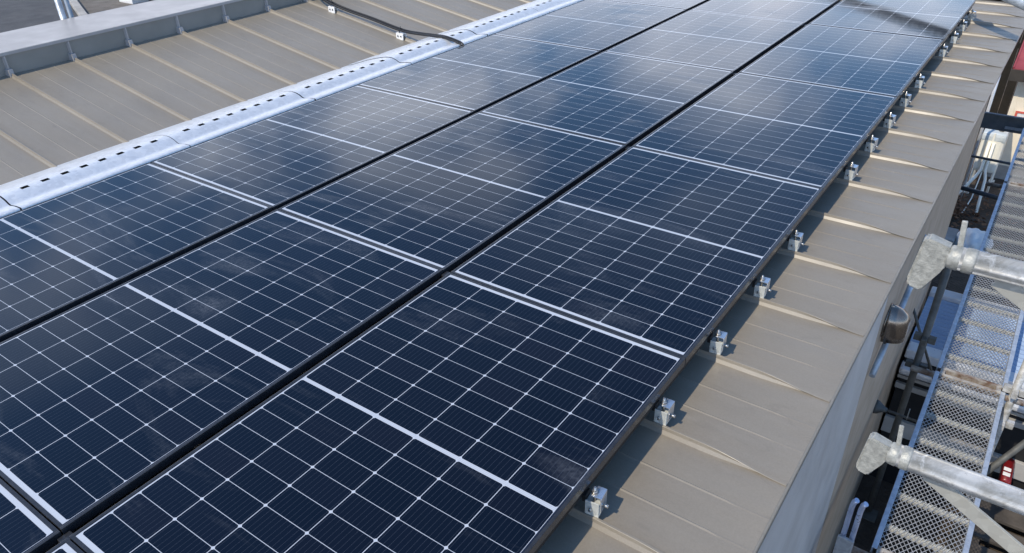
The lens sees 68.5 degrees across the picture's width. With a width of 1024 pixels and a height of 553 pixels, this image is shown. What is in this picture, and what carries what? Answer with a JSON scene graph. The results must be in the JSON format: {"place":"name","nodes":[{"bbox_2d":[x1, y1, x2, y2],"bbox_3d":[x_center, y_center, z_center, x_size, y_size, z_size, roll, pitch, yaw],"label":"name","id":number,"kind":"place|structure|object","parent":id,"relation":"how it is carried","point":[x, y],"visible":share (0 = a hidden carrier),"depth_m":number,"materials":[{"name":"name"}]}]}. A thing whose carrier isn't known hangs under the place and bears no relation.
{"place":"outdoors","nodes":[
{"label":"outdoors","id":0,"kind":"place"},
{"bbox_2d":[0,0,77,32],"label":"road","id":1,"kind":"structure","parent":0,"point":[16,14],"depth_m":23.62,"materials":[{"name":"grey asphalt"}]},
{"bbox_2d":[69,0,86,15],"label":"kerb","id":2,"kind":"structure","parent":1,"relation":"on","point":[77,7],"depth_m":23.48,"materials":[{"name":"concrete"}]},
{"bbox_2d":[77,0,152,13],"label":"parking lot","id":3,"kind":"structure","parent":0,"point":[91,6],"depth_m":24.41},
{"bbox_2d":[119,0,148,3],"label":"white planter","id":4,"kind":"object","parent":3,"relation":"on","point":[132,1],"visible":0.92,"depth_m":24.50,"materials":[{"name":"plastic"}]},
{"bbox_2d":[832,31,1023,552],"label":"ground","id":5,"kind":"structure","parent":0,"point":[867,529],"depth_m":6.46,"materials":[{"name":"grey concrete"}]},
{"bbox_2d":[54,0,66,19],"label":"parapet post","id":6,"kind":"object","parent":5,"relation":"on","point":[60,9],"depth_m":6.61,"materials":[{"name":"silver metal"}]},
{"bbox_2d":[64,0,73,17],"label":"parapet post","id":7,"kind":"object","parent":5,"relation":"on","point":[68,8],"depth_m":6.72,"materials":[{"name":"silver metal"}]},
{"bbox_2d":[0,0,1023,552],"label":"metal roof building","id":8,"kind":"structure","parent":5,"relation":"on","point":[756,444],"depth_m":4.29,"materials":[{"name":"paint"}]},
{"bbox_2d":[0,198,19,217],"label":"edge strip","id":9,"kind":"object","parent":8,"relation":"on","point":[6,209],"visible":1,"depth_m":4.02,"materials":[{"name":"silver metal"}]},
{"bbox_2d":[0,135,189,209],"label":"edge strip","id":10,"kind":"object","parent":8,"relation":"on","point":[57,184],"visible":1,"depth_m":4.45,"materials":[{"name":"silver metal"}]},
{"bbox_2d":[130,91,314,145],"bbox_3d":[-2.043,-1.116,5.316,0.773,0.146,1.033,19,38,30],"label":"edge strip","id":11,"kind":"object","parent":8,"relation":"on","point":[210,128],"visible":1,"depth_m":5.17,"materials":[{"name":"silver metal"}]},
{"bbox_2d":[0,0,550,209],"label":"strip backing","id":12,"kind":"object","parent":8,"relation":"on","point":[85,165],"depth_m":5.60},
{"bbox_2d":[252,57,410,99],"bbox_3d":[-1.438,-1.577,6.029,0.773,0.146,1.033,19,38,30],"label":"edge strip","id":13,"kind":"object","parent":8,"relation":"on","point":[347,79],"visible":1,"depth_m":5.89,"materials":[{"name":"silver metal"}]},
{"bbox_2d":[328,0,337,12],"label":"cable clip","id":14,"kind":"object","parent":8,"relation":"attached to","point":[331,9],"visible":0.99,"depth_m":7.61,"materials":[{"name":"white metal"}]},
{"bbox_2d":[323,0,461,46],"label":"cable","id":15,"kind":"object","parent":14,"relation":"attached to","point":[413,33],"visible":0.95,"depth_m":7.23,"materials":[{"name":"black rubber"}]},
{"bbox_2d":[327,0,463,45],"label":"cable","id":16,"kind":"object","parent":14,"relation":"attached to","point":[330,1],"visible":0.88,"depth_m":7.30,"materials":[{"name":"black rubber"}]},
{"bbox_2d":[396,27,406,39],"bbox_3d":[-1.065,-2.351,7.236,0.090,0.131,0.077,19,38,30],"label":"cable clip","id":17,"kind":"object","parent":8,"relation":"attached to","point":[399,35],"visible":0.89,"depth_m":7.23,"materials":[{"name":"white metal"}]},
{"bbox_2d":[349,30,486,64],"bbox_3d":[-0.840,-2.041,6.740,0.773,0.146,1.033,19,38,30],"label":"edge strip","id":18,"kind":"object","parent":8,"relation":"on","point":[425,51],"visible":0.97,"depth_m":6.58,"materials":[{"name":"silver metal"}]},
{"bbox_2d":[57,25,805,542],"bbox_3d":[0.732,-0.768,4.615,0.044,0.069,10.425,19,38,30],"label":"mounting rail","id":19,"kind":"object","parent":8,"relation":"attached to","point":[67,535],"visible":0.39,"depth_m":2.20,"materials":[{"name":"metal"}]},
{"bbox_2d":[0,478,61,552],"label":"solar panel","id":20,"kind":"object","parent":19,"relation":"on","point":[26,527],"visible":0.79,"depth_m":2.21,"materials":[{"name":"blue glass"}]},
{"bbox_2d":[46,538,83,552],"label":"solar panel","id":21,"kind":"object","parent":19,"relation":"on","point":[66,545],"visible":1,"depth_m":2.14,"materials":[{"name":"blue glass"}]},
{"bbox_2d":[0,209,442,534],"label":"solar panel","id":22,"kind":"object","parent":19,"relation":"on","point":[108,398],"visible":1,"depth_m":2.92,"materials":[{"name":"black glass"}]},
{"bbox_2d":[69,273,685,552],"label":"solar panel","id":23,"kind":"object","parent":19,"relation":"on","point":[451,413],"visible":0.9,"depth_m":2.45,"materials":[{"name":"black glass"}]},
{"bbox_2d":[278,112,625,272],"bbox_3d":[-0.268,-0.565,4.274,1.132,0.032,1.736,20,38,30],"label":"solar panel","id":24,"kind":"object","parent":19,"relation":"on","point":[451,197],"visible":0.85,"depth_m":4.13,"materials":[{"name":"blue glass"}]},
{"bbox_2d":[480,51,733,146],"bbox_3d":[0.738,-1.338,5.466,1.132,0.035,1.736,19,38,30],"label":"solar panel","id":25,"kind":"object","parent":19,"relation":"on","point":[627,100],"visible":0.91,"depth_m":5.35,"materials":[{"name":"blue glass"}]},
{"bbox_2d":[451,146,822,363],"bbox_3d":[0.689,-0.230,3.685,1.132,0.032,1.736,19,38,30],"label":"solar panel","id":26,"kind":"object","parent":19,"relation":"on","point":[673,254],"visible":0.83,"depth_m":3.52,"materials":[{"name":"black glass"}]},
{"bbox_2d":[606,10,803,73],"bbox_3d":[1.744,-2.111,6.659,1.132,0.032,1.736,19,38,30],"label":"solar panel","id":27,"kind":"object","parent":19,"relation":"on","point":[734,43],"visible":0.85,"depth_m":6.56,"materials":[{"name":"blue glass"}]},
{"bbox_2d":[633,72,896,193],"bbox_3d":[1.694,-1.002,4.878,1.132,0.034,1.736,19,37,30],"label":"solar panel","id":28,"kind":"object","parent":19,"relation":"on","point":[814,135],"visible":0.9,"depth_m":4.75,"materials":[{"name":"blue glass"}]},
{"bbox_2d":[691,0,840,24],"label":"solar panel","id":29,"kind":"object","parent":19,"relation":"on","point":[805,12],"visible":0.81,"depth_m":7.51,"materials":[{"name":"blue glass"}]},
{"bbox_2d":[740,24,943,99],"bbox_3d":[2.700,-1.774,6.071,1.132,0.034,1.736,19,37,30],"label":"solar panel","id":30,"kind":"object","parent":19,"relation":"on","point":[888,64],"visible":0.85,"depth_m":5.96,"materials":[{"name":"blue glass"}]},
{"bbox_2d":[809,0,975,40],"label":"solar panel","id":31,"kind":"object","parent":19,"relation":"on","point":[939,19],"visible":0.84,"depth_m":7.09,"materials":[{"name":"blue glass"}]},
{"bbox_2d":[427,7,548,37],"bbox_3d":[-0.236,-2.506,7.457,0.773,0.146,1.033,19,38,30],"label":"edge strip","id":32,"kind":"object","parent":8,"relation":"on","point":[504,23],"visible":0.99,"depth_m":7.32,"materials":[{"name":"silver metal"}]},
{"bbox_2d":[491,0,581,15],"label":"edge strip","id":33,"kind":"object","parent":8,"relation":"on","point":[551,5],"visible":0.97,"depth_m":7.88,"materials":[{"name":"silver metal"}]},
{"bbox_2d":[582,485,608,517],"bbox_3d":[0.261,0.698,2.351,0.082,0.102,0.065,15,36,25],"label":"roof clamp","id":34,"kind":"object","parent":8,"relation":"attached to","point":[595,499],"visible":0.99,"depth_m":2.35,"materials":[{"name":"metal"}]},
{"bbox_2d":[652,397,675,425],"bbox_3d":[0.545,0.477,2.692,0.082,0.102,0.065,18,37,29],"label":"roof clamp","id":35,"kind":"object","parent":8,"relation":"attached to","point":[664,412],"visible":0.97,"depth_m":2.69,"materials":[{"name":"metal"}]},
{"bbox_2d":[707,329,728,354],"bbox_3d":[0.831,0.259,3.029,0.082,0.102,0.065,15,36,25],"label":"roof clamp","id":36,"kind":"object","parent":8,"relation":"attached to","point":[717,345],"visible":0.98,"depth_m":3.02,"materials":[{"name":"metal"}]},
{"bbox_2d":[534,8,971,552],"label":"edge rail","id":37,"kind":"object","parent":8,"relation":"attached to","point":[592,481],"visible":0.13,"depth_m":2.86,"materials":[{"name":"black metal"}]},
{"bbox_2d":[752,275,770,297],"bbox_3d":[1.120,0.041,3.366,0.082,0.102,0.065,17,37,28],"label":"roof clamp","id":38,"kind":"object","parent":8,"relation":"attached to","point":[761,289],"visible":0.99,"depth_m":3.36,"materials":[{"name":"metal"}]},
{"bbox_2d":[786,230,803,250],"bbox_3d":[1.400,-0.181,3.710,0.082,0.102,0.065,18,37,28],"label":"roof clamp","id":39,"kind":"object","parent":8,"relation":"attached to","point":[794,244],"visible":0.95,"depth_m":3.70,"materials":[{"name":"metal"}]},
{"bbox_2d":[843,162,858,179],"bbox_3d":[1.980,-0.618,4.384,0.082,0.102,0.065,22,39,33],"label":"roof clamp","id":40,"kind":"object","parent":8,"relation":"attached to","point":[850,174],"visible":1,"depth_m":4.38,"materials":[{"name":"metal"}]},
{"bbox_2d":[864,135,878,151],"bbox_3d":[2.260,-0.838,4.725,0.082,0.102,0.065,26,41,37],"label":"roof clamp","id":41,"kind":"object","parent":8,"relation":"attached to","point":[870,146],"visible":0.96,"depth_m":4.72,"materials":[{"name":"metal"}]},
{"bbox_2d":[883,112,895,127],"bbox_3d":[2.544,-1.056,5.061,0.082,0.102,0.065,25,40,36],"label":"roof clamp","id":42,"kind":"object","parent":8,"relation":"attached to","point":[888,123],"visible":0.99,"depth_m":5.05,"materials":[{"name":"metal"}]},
{"bbox_2d":[880,303,909,343],"bbox_3d":[1.906,0.241,3.719,0.104,0.202,0.178,19,38,30],"label":"vent hood","id":43,"kind":"object","parent":8,"relation":"attached to","point":[896,325],"visible":1,"depth_m":3.67,"materials":[{"name":"grey metal"}]},
{"bbox_2d":[869,234,926,377],"bbox_3d":[2.081,0.137,4.008,0.057,0.360,1.003,18,37,29],"label":"conduit","id":44,"kind":"object","parent":8,"relation":"attached to","point":[884,347],"visible":0.35,"depth_m":3.81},
{"bbox_2d":[873,399,923,424],"bbox_3d":[2.579,0.916,5.005,0.301,0.110,0.100,19,38,30],"label":"wall tie","id":45,"kind":"object","parent":8,"relation":"attached to","point":[879,407],"depth_m":5.04,"materials":[{"name":"metal"}]},
{"bbox_2d":[899,91,911,106],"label":"roof clamp","id":46,"kind":"object","parent":8,"relation":"attached to","point":[904,102],"visible":0.94,"depth_m":5.40,"materials":[{"name":"metal"}]},
{"bbox_2d":[913,74,924,87],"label":"roof clamp","id":47,"kind":"object","parent":8,"relation":"attached to","point":[919,83],"visible":0.93,"depth_m":5.73,"materials":[{"name":"metal"}]},
{"bbox_2d":[913,307,941,405],"bbox_3d":[3.141,0.612,5.684,0.401,0.808,0.020,14,35,24],"label":"brace tube","id":48,"kind":"object","parent":8,"relation":"attached to","point":[919,330],"visible":0.62,"depth_m":5.66,"materials":[{"name":"grey metal"}]},
{"bbox_2d":[938,44,947,56],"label":"roof clamp","id":49,"kind":"object","parent":8,"relation":"attached to","point":[942,52],"visible":0.94,"depth_m":6.41,"materials":[{"name":"metal"}]},
{"bbox_2d":[949,31,958,42],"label":"roof clamp","id":50,"kind":"object","parent":8,"relation":"attached to","point":[953,39],"visible":1,"depth_m":6.75,"materials":[{"name":"metal"}]},
{"bbox_2d":[958,19,967,30],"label":"roof clamp","id":51,"kind":"object","parent":8,"relation":"attached to","point":[962,27],"visible":0.98,"depth_m":7.09,"materials":[{"name":"metal"}]},
{"bbox_2d":[967,9,976,19],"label":"roof clamp","id":52,"kind":"object","parent":8,"relation":"attached to","point":[971,16],"visible":0.98,"depth_m":7.43,"materials":[{"name":"metal"}]},
{"bbox_2d":[1002,0,1023,10],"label":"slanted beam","id":53,"kind":"structure","parent":8,"relation":"on","point":[1019,4],"depth_m":6.47,"materials":[{"name":"silver metal"}]},
{"bbox_2d":[833,498,868,552],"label":"pipes","id":54,"kind":"object","parent":5,"relation":"on","point":[844,544],"visible":1,"depth_m":3.80,"materials":[{"name":"metal"}]},
{"bbox_2d":[862,267,951,522],"bbox_3d":[2.922,0.920,5.593,0.140,2.476,0.140,19,38,30],"label":"scaffold post","id":55,"kind":"object","parent":5,"relation":"on","point":[924,338],"visible":0.84,"depth_m":5.42,"materials":[{"name":"grey metal"}]},
{"bbox_2d":[910,365,1023,406],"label":"cross tube","id":56,"kind":"object","parent":55,"relation":"attached to","point":[929,373],"visible":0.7,"depth_m":5.29,"materials":[{"name":"grey metal"}]},
{"bbox_2d":[945,227,958,244],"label":"pale block","id":57,"kind":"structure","parent":5,"relation":"on","point":[951,234],"depth_m":9.87,"materials":[{"name":"concrete"}]},
{"bbox_2d":[953,228,993,252],"bbox_3d":[5.998,-0.465,9.764,0.455,0.277,0.672,19,38,30],"label":"sack","id":58,"kind":"object","parent":5,"relation":"on","point":[974,237],"visible":0.49,"depth_m":9.64,"materials":[{"name":"plastic"}]},
{"bbox_2d":[935,360,1023,552],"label":"scaffold post","id":59,"kind":"object","parent":5,"relation":"on","point":[1015,390],"visible":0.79,"depth_m":5.08,"materials":[{"name":"grey metal"}]},
{"bbox_2d":[870,370,1005,552],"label":"scaffold deck","id":60,"kind":"structure","parent":59,"relation":"attached to","point":[998,394],"depth_m":4.57,"materials":[{"name":"metal"}]},
{"bbox_2d":[851,546,868,552],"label":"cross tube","id":61,"kind":"object","parent":60,"relation":"attached to","point":[856,549],"depth_m":4.05,"materials":[{"name":"grey metal"}]},
{"bbox_2d":[936,274,1023,391],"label":"scaffold deck","id":62,"kind":"structure","parent":59,"relation":"attached to","point":[1005,374],"depth_m":5.54,"materials":[{"name":"metal"}]},
{"bbox_2d":[987,439,1023,474],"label":"brace tube","id":63,"kind":"object","parent":59,"relation":"attached to","point":[1006,456],"depth_m":4.67,"materials":[{"name":"grey metal"}]},
{"bbox_2d":[959,76,1000,200],"bbox_3d":[6.542,-2.136,10.414,0.040,2.400,0.040,19,38,30],"label":"drain pipe","id":64,"kind":"object","parent":5,"relation":"on","point":[979,138],"visible":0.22,"depth_m":10.57,"materials":[{"name":"silver metal"}]},
{"bbox_2d":[959,128,1009,214],"bbox_3d":[6.755,-1.574,10.826,0.401,1.000,1.756,23,39,34],"label":"oil tank","id":65,"kind":"object","parent":5,"relation":"on","point":[992,144],"visible":0.66,"depth_m":10.81,"materials":[{"name":"plastic"}]},
{"bbox_2d":[949,500,1023,552],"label":"deck","id":66,"kind":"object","parent":5,"relation":"on","point":[1008,521],"visible":0.24,"depth_m":5.50,"materials":[{"name":"wood"}]},
{"bbox_2d":[950,176,1023,256],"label":"leaf heap","id":67,"kind":"object","parent":5,"relation":"on","point":[958,208],"visible":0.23,"depth_m":10.59,"materials":[{"name":"brown plant"}]},
{"bbox_2d":[978,30,1023,133],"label":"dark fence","id":68,"kind":"object","parent":5,"relation":"on","point":[1007,95],"visible":0.06,"depth_m":12.69,"materials":[{"name":"black metal"}]},
{"bbox_2d":[856,425,1023,552],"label":"guard pipe","id":69,"kind":"object","parent":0,"point":[948,481],"visible":1,"depth_m":1.56,"materials":[{"name":"metal"}]},
{"bbox_2d":[869,286,1023,509],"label":"walkway","id":70,"kind":"structure","parent":0,"point":[1009,439],"depth_m":5.98,"materials":[{"name":"metal"}]},
{"bbox_2d":[907,220,1023,310],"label":"guard pipe","id":71,"kind":"object","parent":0,"point":[936,255],"visible":1,"depth_m":1.31,"materials":[{"name":"metal"}]},
{"bbox_2d":[960,185,1023,205],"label":"ledger tube","id":72,"kind":"object","parent":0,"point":[980,193],"visible":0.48,"depth_m":7.86,"materials":[{"name":"metal"}]},
{"bbox_2d":[971,155,1023,167],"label":"ledger tube","id":73,"kind":"object","parent":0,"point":[990,159],"visible":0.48,"depth_m":8.91,"materials":[{"name":"metal"}]},
{"bbox_2d":[980,112,1023,133],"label":"toe board","id":74,"kind":"object","parent":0,"point":[1003,122],"visible":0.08,"depth_m":9.28,"materials":[{"name":"metal"}]},
{"bbox_2d":[987,41,1023,182],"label":"cream shed","id":75,"kind":"structure","parent":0,"point":[1017,75],"depth_m":11.14,"materials":[{"name":"concrete"}]},
{"bbox_2d":[1014,110,1023,116],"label":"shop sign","id":76,"kind":"object","parent":75,"relation":"attached to","point":[1019,113],"visible":0.3,"depth_m":11.08,"materials":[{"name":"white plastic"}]},
{"bbox_2d":[998,458,1014,484],"bbox_3d":[3.771,1.474,5.726,0.084,0.104,0.312,19,38,30],"label":"red canister","id":77,"kind":"object","parent":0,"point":[1006,471],"visible":0.85,"depth_m":5.67,"materials":[{"name":"metal"}]},
{"bbox_2d":[1004,128,1023,186],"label":"scaffold deck","id":78,"kind":"structure","parent":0,"point":[1012,166],"depth_m":8.06,"materials":[{"name":"metal"}]},
{"bbox_2d":[985,182,1023,192],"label":"cross tube","id":79,"kind":"object","parent":78,"relation":"attached to","point":[995,185],"visible":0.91,"depth_m":7.82,"materials":[{"name":"grey metal"}]},
{"bbox_2d":[979,182,1023,260],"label":"scaffold deck","id":80,"kind":"structure","parent":79,"relation":"on","point":[1012,194],"depth_m":6.98,"materials":[{"name":"metal"}]},
{"bbox_3d":[-0.224,-1.104,5.204,0.044,0.069,10.425,19,38,30],"label":"mounting rail","id":81,"kind":"object","parent":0,"visible":0},
{"bbox_2d":[0,162,272,341],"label":"solar panel","id":82,"kind":"object","parent":81,"relation":"on","point":[60,254],"visible":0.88,"depth_m":3.76,"materials":[{"name":"blue glass"}]},
{"bbox_2d":[150,85,473,209],"bbox_3d":[-1.224,-0.901,4.863,1.132,0.035,1.736,19,38,30],"label":"solar panel","id":83,"kind":"object","parent":81,"relation":"on","point":[277,161],"visible":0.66,"depth_m":4.73,"materials":[{"name":"blue glass"}]},
{"bbox_2d":[357,34,599,112],"bbox_3d":[-0.218,-1.674,6.056,1.132,0.034,1.736,19,37,30],"label":"solar panel","id":84,"kind":"object","parent":81,"relation":"on","point":[479,75],"visible":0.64,"depth_m":5.94,"materials":[{"name":"blue glass"}]},
{"bbox_2d":[494,0,685,52],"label":"solar panel","id":85,"kind":"object","parent":81,"relation":"on","point":[601,25],"visible":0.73,"depth_m":7.15,"materials":[{"name":"blue glass"}]},
{"bbox_2d":[609,0,709,10],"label":"solar panel","id":86,"kind":"object","parent":81,"relation":"on","point":[687,5],"visible":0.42,"depth_m":7.82,"materials":[{"name":"blue glass"}]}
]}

